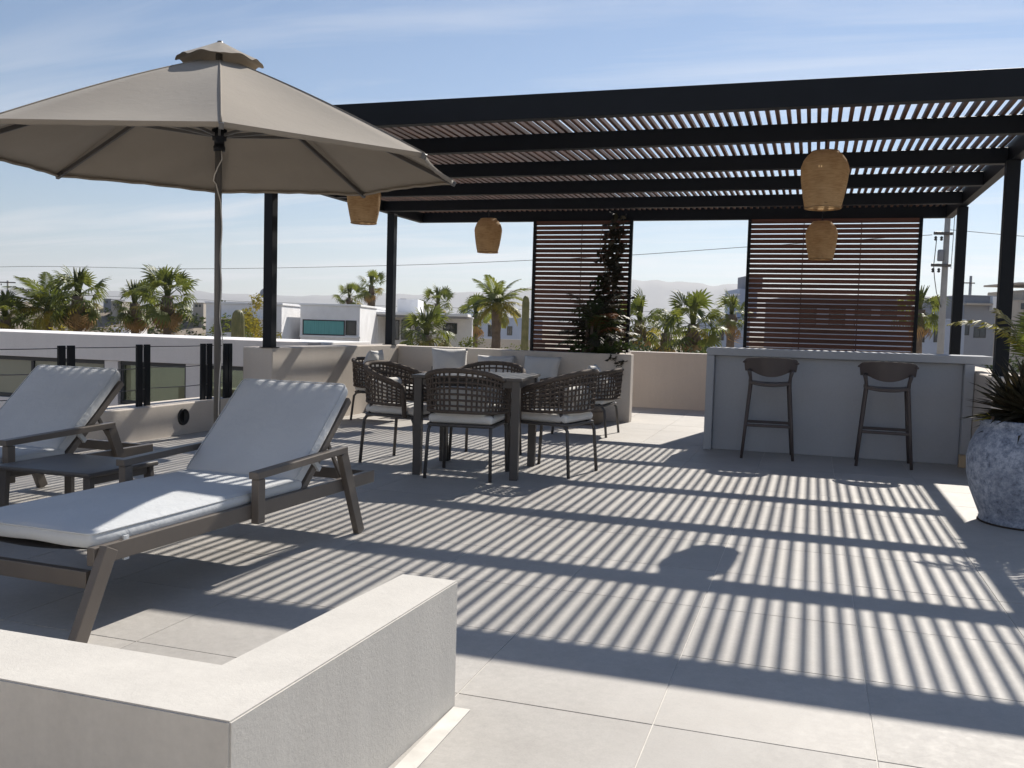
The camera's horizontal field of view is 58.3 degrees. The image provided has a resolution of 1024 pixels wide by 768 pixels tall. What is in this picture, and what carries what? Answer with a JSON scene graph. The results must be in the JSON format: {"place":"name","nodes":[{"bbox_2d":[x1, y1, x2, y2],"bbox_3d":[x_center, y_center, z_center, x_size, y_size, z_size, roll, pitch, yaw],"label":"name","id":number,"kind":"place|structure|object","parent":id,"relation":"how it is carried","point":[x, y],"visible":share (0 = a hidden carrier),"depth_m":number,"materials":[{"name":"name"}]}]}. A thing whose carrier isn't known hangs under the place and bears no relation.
{"place":"outdoors","nodes":[
{"label":"outdoors","id":0,"kind":"place"},
{"bbox_2d":[0,302,205,335],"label":"desert hill","id":1,"kind":"structure","parent":0,"point":[199,329],"depth_m":165.57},
{"bbox_2d":[103,299,124,310],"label":"hillside house","id":2,"kind":"structure","parent":1,"relation":"on","point":[108,302],"depth_m":171.55,"materials":[{"name":"white paint"}]},
{"bbox_2d":[9,300,225,333],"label":"scrub","id":3,"kind":"object","parent":1,"relation":"on","point":[152,331],"visible":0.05,"depth_m":164.89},
{"bbox_2d":[111,301,129,322],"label":"hillside house","id":4,"kind":"structure","parent":1,"relation":"on","point":[114,311],"depth_m":167.64,"materials":[{"name":"white paint"}]},
{"bbox_2d":[193,302,205,326],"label":"hillside house","id":5,"kind":"structure","parent":1,"relation":"on","point":[199,309],"depth_m":167.61,"materials":[{"name":"white paint"}]},
{"bbox_2d":[113,327,146,333],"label":"hillside house","id":6,"kind":"structure","parent":0,"point":[121,331],"depth_m":119.89,"materials":[{"name":"white paint"}]},
{"bbox_2d":[0,329,369,407],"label":"house wing","id":7,"kind":"structure","parent":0,"point":[165,361],"depth_m":11.85,"materials":[{"name":"paint"}]},
{"bbox_2d":[0,355,104,396],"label":"window","id":8,"kind":"structure","parent":7,"relation":"in","point":[17,364],"depth_m":12.24,"materials":[{"name":"grey glass"}]},
{"bbox_2d":[121,361,185,403],"bbox_3d":[-4.504,0.001,11.582,1.015,0.548,0.060,3,4,18],"label":"window","id":9,"kind":"structure","parent":7,"relation":"in","point":[123,363],"depth_m":11.67,"materials":[{"name":"grey glass"}]},
{"bbox_2d":[212,365,242,370],"bbox_3d":[-3.098,0.069,11.125,1.475,0.548,0.060,3,4,18],"label":"window","id":10,"kind":"structure","parent":7,"relation":"in","point":[239,368],"depth_m":11.17,"materials":[{"name":"grey glass"}]},
{"bbox_2d":[231,310,244,336],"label":"column cactus","id":11,"kind":"object","parent":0,"point":[237,324],"depth_m":37.85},
{"bbox_2d":[205,289,299,338],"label":"white house","id":12,"kind":"structure","parent":0,"point":[288,322],"depth_m":47.93,"materials":[{"name":"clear paint"}]},
{"bbox_2d":[221,320,230,331],"bbox_3d":[-14.892,-3.028,47.914,1.305,0.636,0.028,2,4,0],"label":"window","id":13,"kind":"structure","parent":12,"relation":"in","point":[229,323],"depth_m":47.91,"materials":[{"name":"grey glass"}]},
{"bbox_2d":[0,279,951,332],"bbox_3d":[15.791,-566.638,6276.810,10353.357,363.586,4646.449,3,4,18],"label":"mountain range","id":14,"kind":"structure","parent":0,"point":[657,293],"depth_m":6140.15,"materials":[{"name":"stone"}]},
{"bbox_2d":[460,309,544,350],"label":"white house","id":15,"kind":"structure","parent":0,"point":[510,333],"depth_m":77.84,"materials":[{"name":"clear paint"}]},
{"bbox_2d":[488,325,491,336],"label":"window","id":16,"kind":"structure","parent":15,"relation":"in","point":[489,326],"depth_m":77.86,"materials":[{"name":"grey glass"}]},
{"bbox_2d":[507,326,511,334],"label":"window","id":17,"kind":"structure","parent":15,"relation":"in","point":[509,329],"depth_m":77.84,"materials":[{"name":"grey glass"}]},
{"bbox_2d":[0,407,1023,767],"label":"terrace floor","id":18,"kind":"structure","parent":0,"point":[660,589],"depth_m":3.91,"materials":[{"name":"tile"}]},
{"bbox_2d":[0,365,152,487],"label":"sun lounger","id":19,"kind":"object","parent":18,"relation":"on","point":[48,410],"visible":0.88,"depth_m":5.49,"materials":[{"name":"fabric"}]},
{"bbox_2d":[0,453,157,506],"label":"side table","id":20,"kind":"object","parent":18,"relation":"on","point":[91,470],"visible":0.77,"depth_m":4.65,"materials":[{"name":"wood"}]},
{"bbox_2d":[74,396,229,451],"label":"wall","id":21,"kind":"structure","parent":18,"relation":"on","point":[156,419],"depth_m":8.50,"materials":[{"name":"paint"}]},
{"bbox_2d":[0,343,231,406],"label":"cable railing","id":22,"kind":"object","parent":21,"relation":"on","point":[142,368],"visible":0.77,"depth_m":8.45,"materials":[{"name":"black metal"}]},
{"bbox_2d":[177,408,189,424],"bbox_3d":[-3.169,0.315,8.833,0.046,0.164,0.164,3,4,18],"label":"wall light","id":23,"kind":"object","parent":21,"relation":"attached to","point":[183,416],"visible":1,"depth_m":8.82,"materials":[{"name":"black plastic"}]},
{"bbox_2d":[0,378,373,642],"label":"sun lounger","id":24,"kind":"object","parent":18,"relation":"on","point":[263,446],"visible":0.99,"depth_m":4.12,"materials":[{"name":"fabric"}]},
{"bbox_2d":[0,40,455,422],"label":"patio umbrella","id":25,"kind":"object","parent":18,"relation":"on","point":[219,118],"visible":0.96,"depth_m":5.61,"materials":[{"name":"beige fabric"}]},
{"bbox_2d":[0,574,469,767],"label":"wall","id":26,"kind":"structure","parent":18,"relation":"on","point":[366,680],"depth_m":1.98,"materials":[{"name":"paint"}]},
{"bbox_2d":[243,344,405,415],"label":"parapet wall","id":27,"kind":"structure","parent":18,"relation":"on","point":[322,363],"depth_m":10.26,"materials":[{"name":"paint"}]},
{"bbox_2d":[262,68,1023,376],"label":"pergola","id":28,"kind":"object","parent":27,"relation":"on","point":[485,154],"visible":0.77,"depth_m":7.62,"materials":[{"name":"black metal"}]},
{"bbox_2d":[347,193,380,224],"bbox_3d":[-1.497,-1.843,9.299,0.344,0.436,0.344,3,4,18],"label":"hanging lantern","id":29,"kind":"object","parent":28,"relation":"hanging from","point":[364,211],"visible":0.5,"depth_m":9.18,"materials":[{"name":"brown wicker"}]},
{"bbox_2d":[474,210,501,253],"bbox_3d":[-0.296,-1.898,11.427,0.344,0.526,0.344,3,4,18],"label":"hanging lantern","id":30,"kind":"object","parent":28,"relation":"hanging from","point":[488,232],"visible":1,"depth_m":11.31,"materials":[{"name":"brown wicker"}]},
{"bbox_2d":[530,220,633,352],"bbox_3d":[0.918,-1.228,12.299,1.360,1.895,0.050,3,4,18],"label":"slat screen","id":31,"kind":"object","parent":28,"relation":"attached to","point":[581,244],"visible":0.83,"depth_m":12.34,"materials":[{"name":"wood"}]},
{"bbox_2d":[574,212,637,352],"bbox_3d":[1.228,-1.248,12.003,0.840,1.980,0.473,3,4,18],"label":"climbing vine","id":32,"kind":"object","parent":31,"relation":"attached to","point":[614,266],"visible":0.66,"depth_m":11.99,"materials":[{"name":"green plant"}]},
{"bbox_2d":[805,211,837,260],"bbox_3d":[3.446,-1.682,10.215,0.344,0.596,0.344,3,4,18],"label":"hanging lantern","id":33,"kind":"object","parent":28,"relation":"hanging from","point":[821,238],"visible":1,"depth_m":10.10,"materials":[{"name":"beige wicker"}]},
{"bbox_2d":[801,141,849,210],"bbox_3d":[2.317,-1.548,6.802,0.344,0.498,0.345,3,4,18],"label":"hanging lantern","id":34,"kind":"object","parent":28,"relation":"hanging from","point":[824,176],"visible":1,"depth_m":6.68,"materials":[{"name":"beige wicker"}]},
{"bbox_2d":[743,218,922,352],"bbox_3d":[3.914,-0.953,11.332,2.025,2.155,0.050,3,4,18],"label":"slat screen","id":35,"kind":"object","parent":28,"relation":"attached to","point":[862,253],"visible":0.67,"depth_m":11.28,"materials":[{"name":"wood"}]},
{"bbox_2d":[350,357,412,419],"bbox_3d":[-1.513,0.054,10.743,0.683,0.721,0.754,3,4,20],"label":"lounge chair","id":36,"kind":"object","parent":18,"relation":"on","point":[358,376],"visible":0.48,"depth_m":10.54,"materials":[{"name":"wicker"}]},
{"bbox_2d":[361,350,383,384],"bbox_3d":[-1.633,-0.198,10.731,0.186,0.420,0.440,17,6,11],"label":"scatter pillow","id":37,"kind":"object","parent":36,"relation":"on","point":[374,355],"visible":0.39,"depth_m":10.57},
{"bbox_2d":[358,360,448,462],"bbox_3d":[-0.893,0.225,7.495,0.599,0.820,0.649,3,4,26],"label":"dining chair","id":38,"kind":"object","parent":18,"relation":"on","point":[383,393],"visible":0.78,"depth_m":7.32,"materials":[{"name":"wicker"}]},
{"bbox_2d":[398,345,511,401],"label":"parapet wall","id":39,"kind":"structure","parent":18,"relation":"on","point":[419,358],"depth_m":12.17,"materials":[{"name":"paint"}]},
{"bbox_2d":[423,368,511,481],"bbox_3d":[-0.339,0.279,6.887,0.649,0.820,0.599,2,4,12],"label":"dining chair","id":40,"kind":"object","parent":18,"relation":"on","point":[458,406],"visible":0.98,"depth_m":6.66,"materials":[{"name":"wicker"}]},
{"bbox_2d":[411,372,540,480],"bbox_3d":[-0.268,0.297,7.164,0.836,0.750,0.840,2,4,11],"label":"dining table","id":41,"kind":"object","parent":18,"relation":"on","point":[515,382],"visible":0.75,"depth_m":6.83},
{"bbox_2d":[410,366,557,405],"bbox_3d":[-0.345,0.113,11.415,1.720,0.580,0.740,3,4,18],"label":"corner sofa","id":42,"kind":"object","parent":18,"relation":"on","point":[547,392],"visible":0.07,"depth_m":10.96,"materials":[{"name":"fabric"}]},
{"bbox_2d":[432,348,467,369],"bbox_3d":[-0.788,-0.252,11.603,0.460,0.420,0.177,1,-14,-6],"label":"scatter pillow","id":43,"kind":"object","parent":42,"relation":"on","point":[449,358],"visible":0.65,"depth_m":11.56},
{"bbox_2d":[478,355,514,372],"bbox_3d":[-0.212,-0.195,11.555,0.500,0.340,0.165,3,-12,16],"label":"scatter pillow","id":44,"kind":"object","parent":42,"relation":"on","point":[511,359],"visible":0.31,"depth_m":11.51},
{"bbox_2d":[524,356,560,383],"bbox_3d":[0.353,-0.171,11.322,0.500,0.360,0.177,3,-16,26],"label":"scatter pillow","id":45,"kind":"object","parent":42,"relation":"on","point":[546,367],"visible":0.77,"depth_m":11.25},
{"bbox_2d":[448,361,525,459],"bbox_3d":[-0.207,0.220,7.882,0.649,0.820,0.599,2,4,12],"label":"dining chair","id":46,"kind":"object","parent":18,"relation":"on","point":[520,368],"visible":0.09,"depth_m":8.08,"materials":[{"name":"wicker"}]},
{"bbox_2d":[508,369,598,478],"bbox_3d":[0.352,0.279,7.197,0.599,0.820,0.649,4,4,30],"label":"dining chair","id":47,"kind":"object","parent":18,"relation":"on","point":[577,402],"visible":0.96,"depth_m":6.95,"materials":[{"name":"wicker"}]},
{"bbox_2d":[502,350,633,421],"bbox_3d":[0.835,-0.013,11.991,1.665,0.826,1.220,3,4,18],"label":"planter box","id":48,"kind":"object","parent":18,"relation":"on","point":[570,362],"visible":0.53,"depth_m":11.26,"materials":[{"name":"paint"}]},
{"bbox_2d":[555,293,639,352],"bbox_3d":[1.088,-0.731,11.615,1.038,0.843,0.990,3,4,18],"label":"planter palm","id":49,"kind":"object","parent":48,"relation":"on","point":[598,321],"visible":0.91,"depth_m":11.60,"materials":[{"name":"green plant"}]},
{"bbox_2d":[568,332,630,366],"bbox_3d":[1.093,-0.307,11.398,0.826,0.677,0.388,3,4,27],"label":"trailing plant","id":50,"kind":"object","parent":48,"relation":"on","point":[605,348],"visible":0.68,"depth_m":11.34,"materials":[{"name":"green plant"}]},
{"bbox_2d":[551,368,623,437],"bbox_3d":[0.839,0.174,9.870,0.683,0.721,0.754,3,4,20],"label":"lounge chair","id":51,"kind":"object","parent":18,"relation":"on","point":[610,389],"visible":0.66,"depth_m":9.58,"materials":[{"name":"wicker"}]},
{"bbox_2d":[555,348,706,410],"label":"parapet wall","id":52,"kind":"structure","parent":18,"relation":"on","point":[670,380],"depth_m":13.27,"materials":[{"name":"paint"}]},
{"bbox_2d":[740,357,798,460],"bbox_3d":[2.345,0.212,8.386,0.495,0.917,0.501,3,4,15],"label":"bar stool","id":53,"kind":"object","parent":18,"relation":"on","point":[770,367],"visible":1,"depth_m":8.19,"materials":[{"name":"beige plastic"}]},
{"bbox_2d":[703,347,992,464],"bbox_3d":[3.120,0.181,8.702,2.475,0.978,0.600,3,4,18],"label":"bar counter","id":54,"kind":"object","parent":18,"relation":"on","point":[827,390],"visible":0.82,"depth_m":8.50,"materials":[{"name":"grey paint"}]},
{"bbox_2d":[854,362,918,469],"bbox_3d":[3.278,0.258,8.062,0.495,0.917,0.501,3,4,20],"label":"bar stool","id":55,"kind":"object","parent":18,"relation":"on","point":[889,371],"visible":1,"depth_m":7.87,"materials":[{"name":"beige plastic"}]},
{"bbox_2d":[958,454,965,467],"bbox_3d":[3.962,0.678,8.073,0.068,0.112,0.060,3,4,18],"label":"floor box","id":56,"kind":"object","parent":18,"relation":"on","point":[961,460],"visible":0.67,"depth_m":8.05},
{"bbox_2d":[966,418,1023,530],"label":"glazed pot","id":57,"kind":"object","parent":18,"relation":"on","point":[995,464],"visible":0.9,"depth_m":5.50,"materials":[{"name":"ceramic"}]},
{"bbox_2d":[974,412,994,421],"bbox_3d":[2.897,0.216,5.659,0.127,0.127,0.103,1,4,-8],"label":"bromeliad","id":58,"kind":"object","parent":57,"relation":"in","point":[991,418],"visible":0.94,"depth_m":5.63,"materials":[{"name":"green plant"}]},
{"bbox_2d":[946,308,1023,356],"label":"potted palm","id":59,"kind":"object","parent":57,"relation":"in","point":[1014,338],"visible":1,"depth_m":5.74,"materials":[{"name":"green plant"}]},
{"bbox_2d":[960,355,1023,443],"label":"spiky plant","id":60,"kind":"object","parent":57,"relation":"in","point":[1007,399],"visible":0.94,"depth_m":5.61,"materials":[{"name":"green plant"}]},
{"bbox_2d":[971,366,1019,437],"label":"parapet wall","id":61,"kind":"structure","parent":18,"relation":"on","point":[981,374],"depth_m":7.85,"materials":[{"name":"paint"}]},
{"bbox_2d":[0,0,1023,296],"label":"sky","id":62,"kind":"structure","parent":0,"point":[337,52],"materials":[{"name":"blue"}]},
{"bbox_2d":[521,296,529,350],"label":"column cactus","id":63,"kind":"object","parent":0,"point":[525,325],"depth_m":44.96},
{"bbox_2d":[584,407,603,424],"bbox_3d":[0.883,0.355,10.921,0.442,0.228,0.442,3,4,18],"label":"floor pouf","id":64,"kind":"object","parent":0,"point":[597,417],"visible":0.21,"depth_m":10.75,"materials":[{"name":"fabric"}]},
{"bbox_2d":[587,364,601,394],"bbox_3d":[0.896,-0.041,9.882,0.166,0.345,0.420,-10,0,16],"label":"scatter pillow","id":65,"kind":"object","parent":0,"point":[595,366],"visible":0.25,"depth_m":9.78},
{"bbox_2d":[542,330,763,351],"bbox_3d":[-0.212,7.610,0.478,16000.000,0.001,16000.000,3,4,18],"label":"ground","id":66,"kind":"structure","parent":0,"point":[584,335],"depth_m":603.64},
{"bbox_2d":[0,288,33,329],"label":"fan palm","id":67,"kind":"object","parent":66,"relation":"on","point":[7,302],"visible":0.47,"depth_m":49.81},
{"bbox_2d":[3,272,97,331],"bbox_3d":[-26.493,-1.401,52.190,5.386,10.034,5.749,-1,4,-33],"label":"feather palm","id":68,"kind":"object","parent":66,"relation":"on","point":[38,294],"visible":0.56,"depth_m":51.18,"materials":[{"name":"plant"}]},
{"bbox_2d":[36,264,111,331],"bbox_3d":[-23.722,-1.371,50.231,3.791,10.373,3.671,5,5,41],"label":"fan palm","id":69,"kind":"object","parent":66,"relation":"on","point":[80,317],"visible":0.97,"depth_m":49.75,"materials":[{"name":"plant"}]},
{"bbox_2d":[48,323,123,332],"bbox_3d":[-22.812,0.431,46.833,5.815,7.267,3.570,3,4,18],"label":"shrub","id":70,"kind":"object","parent":66,"relation":"on","point":[103,329],"visible":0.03,"depth_m":46.64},
{"bbox_2d":[111,279,162,333],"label":"fan palm","id":71,"kind":"object","parent":66,"relation":"on","point":[133,323],"visible":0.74,"depth_m":53.67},
{"bbox_2d":[133,264,198,334],"bbox_3d":[-19.081,-1.357,50.414,3.646,10.581,3.669,3,4,19],"label":"fan palm","id":72,"kind":"object","parent":66,"relation":"on","point":[167,319],"visible":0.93,"depth_m":49.71,"materials":[{"name":"plant"}]},
{"bbox_2d":[199,313,252,337],"bbox_3d":[-13.454,0.650,42.458,2.376,7.894,2.308,-1,5,-38],"label":"shrub","id":73,"kind":"object","parent":66,"relation":"on","point":[224,328],"visible":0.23,"depth_m":42.26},
{"bbox_2d":[241,293,281,338],"bbox_3d":[-12.569,-0.007,45.265,2.714,8.904,2.733,3,4,18],"label":"shrub","id":74,"kind":"object","parent":66,"relation":"on","point":[252,324],"visible":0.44,"depth_m":44.45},
{"bbox_2d":[299,303,385,343],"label":"white house","id":75,"kind":"structure","parent":66,"relation":"on","point":[341,322],"depth_m":49.91,"materials":[{"name":"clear paint"}]},
{"bbox_2d":[302,319,344,335],"bbox_3d":[-10.238,-3.067,49.908,2.300,0.836,0.028,2,4,0],"label":"window","id":76,"kind":"structure","parent":75,"relation":"in","point":[310,327],"depth_m":49.90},
{"bbox_2d":[345,320,356,334],"bbox_3d":[-8.757,-3.050,49.907,0.593,0.802,0.028,2,4,0],"label":"window","id":77,"kind":"structure","parent":75,"relation":"in","point":[350,328],"depth_m":49.90,"materials":[{"name":"grey glass"}]},
{"bbox_2d":[332,282,365,304],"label":"fan palm","id":78,"kind":"object","parent":66,"relation":"on","point":[349,299],"visible":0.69,"depth_m":109.66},
{"bbox_2d":[357,269,385,304],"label":"fan palm","id":79,"kind":"object","parent":66,"relation":"on","point":[369,298],"visible":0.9,"depth_m":104.66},
{"bbox_2d":[376,299,473,347],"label":"white house","id":80,"kind":"structure","parent":66,"relation":"on","point":[460,326],"depth_m":59.90,"materials":[{"name":"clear paint"}]},
{"bbox_2d":[395,320,399,339],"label":"window","id":81,"kind":"structure","parent":80,"relation":"in","point":[397,322],"depth_m":59.89,"materials":[{"name":"grey glass"}]},
{"bbox_2d":[401,320,410,339],"bbox_3d":[-6.914,-3.535,59.893,0.627,1.297,0.028,2,4,0],"label":"window","id":82,"kind":"structure","parent":80,"relation":"in","point":[402,338],"depth_m":59.89,"materials":[{"name":"grey glass"}]},
{"bbox_2d":[415,323,423,337],"bbox_3d":[-5.881,-3.555,59.889,0.920,1.087,0.028,2,4,0],"label":"window","id":83,"kind":"structure","parent":80,"relation":"in","point":[419,330],"depth_m":59.89,"materials":[{"name":"grey glass"}]},
{"bbox_2d":[443,323,456,333],"bbox_3d":[-4.045,-3.618,59.882,0.920,0.711,0.028,2,4,0],"label":"window","id":84,"kind":"structure","parent":80,"relation":"in","point":[451,327],"depth_m":59.87,"materials":[{"name":"grey glass"}]},
{"bbox_2d":[397,301,457,346],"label":"fan palm","id":85,"kind":"object","parent":66,"relation":"on","point":[425,320],"visible":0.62,"depth_m":47.62,"materials":[{"name":"plant"}]},
{"bbox_2d":[420,285,454,312],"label":"fan palm","id":86,"kind":"object","parent":66,"relation":"on","point":[444,292],"visible":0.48,"depth_m":89.79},
{"bbox_2d":[456,293,490,347],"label":"fan palm","id":87,"kind":"object","parent":66,"relation":"on","point":[475,313],"visible":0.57,"depth_m":61.80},
{"bbox_2d":[454,333,528,349],"bbox_3d":[-1.930,0.495,56.215,5.895,7.129,4.150,2,4,12],"label":"shrub","id":88,"kind":"object","parent":66,"relation":"on","point":[469,343],"visible":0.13,"depth_m":56.98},
{"bbox_2d":[460,274,531,348],"bbox_3d":[-0.931,-1.177,55.183,3.827,10.634,4.065,4,4,33],"label":"feather palm","id":89,"kind":"object","parent":66,"relation":"on","point":[495,297],"visible":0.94,"depth_m":54.68,"materials":[{"name":"plant"}]},
{"bbox_2d":[573,335,708,352],"bbox_3d":[5.914,1.543,40.111,6.348,7.495,5.674,3,4,18],"label":"shrub","id":90,"kind":"object","parent":66,"relation":"on","point":[633,347],"visible":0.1,"depth_m":39.27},
{"bbox_2d":[615,285,668,350],"bbox_3d":[6.326,-0.039,46.275,2.881,9.883,3.430,3,4,25],"label":"fan palm","id":91,"kind":"object","parent":66,"relation":"on","point":[640,327],"visible":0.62,"depth_m":45.76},
{"bbox_2d":[646,309,685,351],"bbox_3d":[8.132,0.203,50.189,2.753,9.010,2.540,0,4,-20],"label":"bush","id":92,"kind":"object","parent":66,"relation":"on","point":[664,345],"visible":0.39,"depth_m":49.74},
{"bbox_2d":[652,288,730,352],"bbox_3d":[8.119,0.383,42.092,3.584,9.666,3.001,0,4,-24],"label":"fan palm","id":93,"kind":"object","parent":66,"relation":"on","point":[694,302],"visible":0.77,"depth_m":41.52,"materials":[{"name":"plant"}]},
{"bbox_2d":[709,289,752,346],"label":"fan palm","id":94,"kind":"object","parent":66,"relation":"on","point":[730,323],"visible":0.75,"depth_m":54.80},
{"bbox_2d":[764,298,912,349],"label":"grey house","id":95,"kind":"structure","parent":66,"relation":"on","point":[822,319],"depth_m":79.81,"materials":[{"name":"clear paint"}]},
{"bbox_2d":[800,308,816,323],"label":"window","id":96,"kind":"structure","parent":95,"relation":"in","point":[801,308],"depth_m":79.71,"materials":[{"name":"grey glass"}]},
{"bbox_2d":[828,309,845,324],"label":"window","id":97,"kind":"structure","parent":95,"relation":"in","point":[829,309],"depth_m":79.73,"materials":[{"name":"grey glass"}]},
{"bbox_2d":[880,305,896,315],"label":"window","id":98,"kind":"structure","parent":95,"relation":"in","point":[881,305],"depth_m":79.69,"materials":[{"name":"grey glass"}]},
{"bbox_2d":[891,285,949,353],"bbox_3d":[21.185,-0.011,48.465,2.533,10.379,3.013,1,4,-4],"label":"fan palm","id":99,"kind":"object","parent":66,"relation":"on","point":[922,332],"visible":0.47,"depth_m":47.92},
{"bbox_2d":[931,166,956,353],"bbox_3d":[17.799,-1.718,38.070,1.800,14.900,0.433,2,4,0],"label":"utility pole","id":100,"kind":"object","parent":66,"relation":"on","point":[943,255],"visible":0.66,"depth_m":37.84,"materials":[{"name":"concrete"}]},
{"bbox_2d":[10,235,926,268],"bbox_3d":[-21.443,-7.777,57.173,86.303,1.391,8.087,4,4,32],"label":"power line","id":101,"kind":"object","parent":100,"relation":"attached to","point":[385,265],"visible":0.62,"depth_m":50.03,"materials":[{"name":"metal"}]},
{"bbox_2d":[65,294,928,311],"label":"power line","id":102,"kind":"object","parent":100,"relation":"attached to","point":[367,305],"visible":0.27,"depth_m":84.23,"materials":[{"name":"metal"}]},
{"bbox_2d":[922,295,996,367],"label":"grey house","id":103,"kind":"structure","parent":66,"relation":"on","point":[979,341],"depth_m":79.79,"materials":[{"name":"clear paint"}]},
{"bbox_2d":[964,325,969,334],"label":"window","id":104,"kind":"structure","parent":103,"relation":"in","point":[967,327],"depth_m":79.79,"materials":[{"name":"grey glass"}]},
{"bbox_2d":[973,327,985,337],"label":"window","id":105,"kind":"structure","parent":103,"relation":"in","point":[980,332],"depth_m":79.79,"materials":[{"name":"grey glass"}]},
{"bbox_2d":[964,276,974,294],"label":"utility pole","id":106,"kind":"object","parent":66,"relation":"on","point":[970,282],"visible":0.11,"depth_m":89.93,"materials":[{"name":"concrete"}]},
{"bbox_2d":[981,352,1023,372],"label":"shrub","id":107,"kind":"object","parent":66,"relation":"on","point":[1014,365],"visible":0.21,"depth_m":26.36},
{"bbox_2d":[697,276,762,351],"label":"grey house","id":108,"kind":"structure","parent":0,"point":[740,290],"depth_m":73.23,"materials":[{"name":"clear paint"}]},
{"bbox_2d":[717,331,723,339],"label":"window","id":109,"kind":"structure","parent":108,"relation":"in","point":[722,335],"depth_m":71.85,"materials":[{"name":"grey glass"}]},
{"bbox_2d":[854,319,965,354],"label":"grey house","id":110,"kind":"structure","parent":0,"point":[929,346],"depth_m":63.91,"materials":[{"name":"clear paint"}]},
{"bbox_2d":[933,328,937,341],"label":"window","id":111,"kind":"structure","parent":110,"relation":"in","point":[935,338],"depth_m":63.84,"materials":[{"name":"grey glass"}]},
{"bbox_2d":[984,282,1023,374],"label":"beige house","id":112,"kind":"structure","parent":0,"point":[1018,302],"depth_m":105.46,"materials":[{"name":"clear paint"}]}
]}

